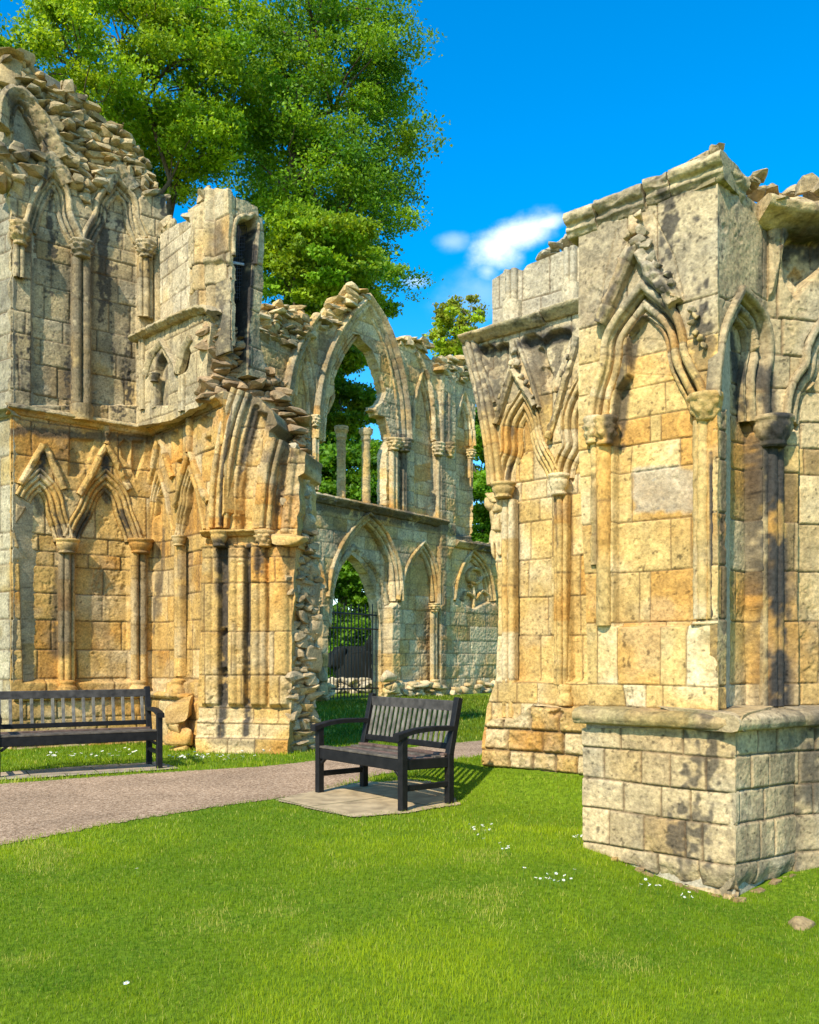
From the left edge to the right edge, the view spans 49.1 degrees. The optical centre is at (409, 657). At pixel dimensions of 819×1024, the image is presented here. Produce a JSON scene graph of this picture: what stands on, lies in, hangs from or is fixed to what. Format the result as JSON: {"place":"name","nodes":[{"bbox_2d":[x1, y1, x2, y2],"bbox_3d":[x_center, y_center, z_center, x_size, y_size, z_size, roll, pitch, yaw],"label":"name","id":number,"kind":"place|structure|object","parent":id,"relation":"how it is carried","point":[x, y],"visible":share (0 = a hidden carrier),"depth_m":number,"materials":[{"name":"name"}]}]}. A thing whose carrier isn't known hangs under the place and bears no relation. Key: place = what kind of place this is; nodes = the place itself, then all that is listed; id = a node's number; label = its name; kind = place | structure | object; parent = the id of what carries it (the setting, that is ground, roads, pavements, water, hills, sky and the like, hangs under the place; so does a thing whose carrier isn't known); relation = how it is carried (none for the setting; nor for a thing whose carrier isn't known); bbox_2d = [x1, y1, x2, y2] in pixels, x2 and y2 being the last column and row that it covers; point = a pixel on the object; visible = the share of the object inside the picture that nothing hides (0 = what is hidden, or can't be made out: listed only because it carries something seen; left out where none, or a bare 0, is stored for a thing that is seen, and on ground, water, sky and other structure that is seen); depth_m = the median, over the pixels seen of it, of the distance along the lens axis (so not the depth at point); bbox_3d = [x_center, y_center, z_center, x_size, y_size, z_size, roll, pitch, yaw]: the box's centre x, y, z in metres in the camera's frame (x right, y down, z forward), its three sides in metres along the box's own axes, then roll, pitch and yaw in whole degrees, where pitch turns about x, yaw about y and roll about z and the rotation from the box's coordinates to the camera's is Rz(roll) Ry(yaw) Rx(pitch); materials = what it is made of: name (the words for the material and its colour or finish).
{"place":"outdoors","nodes":[
{"label":"outdoors","id":0,"kind":"place"},
{"bbox_2d":[0,762,177,779],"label":"paving","id":1,"kind":"structure","parent":0,"point":[89,769],"depth_m":10.19,"materials":[{"name":"stone"}]},
{"bbox_2d":[0,686,164,776],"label":"park bench","id":2,"kind":"object","parent":1,"relation":"on","point":[148,734],"visible":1,"depth_m":10.35,"materials":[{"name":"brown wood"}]},
{"bbox_2d":[0,740,481,844],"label":"path","id":3,"kind":"structure","parent":0,"point":[35,808],"depth_m":8.55,"materials":[{"name":"beige gravel"}]},
{"bbox_2d":[328,634,371,684],"bbox_3d":[-1.826,0.172,30.587,2.037,1.889,1.041,0,0,-10],"label":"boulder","id":4,"kind":"object","parent":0,"point":[349,661],"visible":0.46,"depth_m":30.16,"materials":[{"name":"grey stone"}]},
{"bbox_2d":[0,692,818,1023],"bbox_3d":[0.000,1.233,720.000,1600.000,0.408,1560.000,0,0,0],"label":"ground","id":5,"kind":"structure","parent":0,"point":[506,794],"depth_m":4.47,"materials":[{"name":"green plant"}]},
{"bbox_2d":[0,35,39,69],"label":"dark tree","id":6,"kind":"object","parent":5,"relation":"on","point":[36,66],"visible":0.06,"depth_m":33.20,"materials":[{"name":"green plant"}]},
{"bbox_2d":[0,47,274,750],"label":"ruined wall","id":7,"kind":"structure","parent":5,"relation":"on","point":[109,426],"depth_m":13.05,"materials":[{"name":"stone"}]},
{"bbox_2d":[0,0,285,219],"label":"broadleaf tree","id":8,"kind":"object","parent":5,"relation":"on","point":[160,130],"visible":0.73,"depth_m":32.28,"materials":[{"name":"green plant"}]},
{"bbox_2d":[194,322,324,753],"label":"arch pier","id":9,"kind":"structure","parent":5,"relation":"on","point":[260,653],"depth_m":12.11,"materials":[{"name":"stone"}]},
{"bbox_2d":[159,185,265,379],"bbox_3d":[-2.827,-5.214,13.029,1.111,3.034,2.404,0,0,-28],"label":"stair turret","id":10,"kind":"object","parent":9,"relation":"on","point":[225,248],"visible":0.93,"depth_m":12.23,"materials":[{"name":"stone"}]},
{"bbox_2d":[191,0,452,304],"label":"broadleaf tree","id":11,"kind":"object","parent":5,"relation":"on","point":[359,178],"visible":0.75,"depth_m":36.09,"materials":[{"name":"green plant"}]},
{"bbox_2d":[261,198,415,318],"bbox_3d":[-3.498,-7.959,35.183,6.990,18.925,6.545,0,0,21],"label":"broadleaf tree","id":12,"kind":"object","parent":5,"relation":"on","point":[300,252],"visible":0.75,"depth_m":33.13,"materials":[{"name":"green plant"}]},
{"bbox_2d":[327,560,371,677],"bbox_3d":[-2.200,-1.738,33.148,5.103,6.486,4.420,0,0,0],"label":"bush","id":13,"kind":"object","parent":5,"relation":"on","point":[349,582],"visible":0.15,"depth_m":31.98,"materials":[{"name":"green plant"}]},
{"bbox_2d":[327,677,371,693],"bbox_3d":[-1.729,0.954,28.477,2.324,0.622,1.399,0,0,0],"label":"stone heap","id":14,"kind":"object","parent":5,"relation":"on","point":[349,683],"visible":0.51,"depth_m":28.07,"materials":[{"name":"beige stone"}]},
{"bbox_2d":[318,438,381,608],"bbox_3d":[-2.535,-3.742,36.041,6.887,10.493,6.168,0,0,-34],"label":"bush","id":15,"kind":"object","parent":5,"relation":"on","point":[328,461],"visible":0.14,"depth_m":34.04,"materials":[{"name":"green plant"}]},
{"bbox_2d":[323,344,377,606],"bbox_3d":[-3.938,-7.029,41.126,6.198,17.069,8.226,0,0,0],"label":"broadleaf tree","id":16,"kind":"object","parent":5,"relation":"on","point":[356,399],"visible":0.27,"depth_m":39.54,"materials":[{"name":"green plant"}]},
{"bbox_2d":[278,779,459,816],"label":"bench paving","id":17,"kind":"structure","parent":5,"relation":"on","point":[371,798],"depth_m":8.10,"materials":[{"name":"stone"}]},
{"bbox_2d":[311,693,462,810],"bbox_3d":[-0.230,0.827,8.222,0.733,0.945,1.364,0,0,-39],"label":"park bench","id":18,"kind":"object","parent":17,"relation":"on","point":[401,759],"visible":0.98,"depth_m":8.12,"materials":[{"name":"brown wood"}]},
{"bbox_2d":[259,281,498,700],"bbox_3d":[0.332,-3.075,26.323,1.055,13.855,13.087,0,0,42],"label":"window wall","id":19,"kind":"structure","parent":5,"relation":"on","point":[415,556],"depth_m":25.45,"materials":[{"name":"beige stone"}]},
{"bbox_2d":[330,604,378,699],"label":"iron gate","id":20,"kind":"structure","parent":19,"relation":"attached to","point":[361,629],"depth_m":24.72,"materials":[{"name":"black metal"}]},
{"bbox_2d":[422,294,489,496],"bbox_3d":[1.841,-5.983,33.051,3.070,14.970,2.932,0,0,44],"label":"young tree","id":21,"kind":"object","parent":5,"relation":"on","point":[443,325],"visible":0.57,"depth_m":32.60,"materials":[{"name":"green plant"}]},
{"bbox_2d":[470,407,492,542],"bbox_3d":[3.356,-4.007,34.032,4.876,11.022,5.989,0,0,23],"label":"bush","id":22,"kind":"object","parent":5,"relation":"on","point":[481,514],"visible":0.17,"depth_m":33.51,"materials":[{"name":"green plant"}]},
{"bbox_2d":[458,234,587,774],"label":"arcaded wall","id":23,"kind":"structure","parent":5,"relation":"on","point":[521,353],"depth_m":8.51,"materials":[{"name":"stone"}]},
{"bbox_2d":[562,142,818,902],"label":"stone buttress","id":24,"kind":"structure","parent":5,"relation":"on","point":[698,419],"depth_m":5.76,"materials":[{"name":"stone"}]},
{"bbox_2d":[788,916,815,930],"bbox_3d":[2.084,1.416,4.755,0.188,0.084,0.134,0,0,-28],"label":"stone","id":25,"kind":"object","parent":5,"relation":"on","point":[798,922],"visible":0.82,"depth_m":4.72,"materials":[{"name":"stone"}]},
{"bbox_2d":[0,0,818,609],"label":"sky","id":26,"kind":"structure","parent":0,"point":[553,108],"materials":[{"name":"blue"}]}
]}

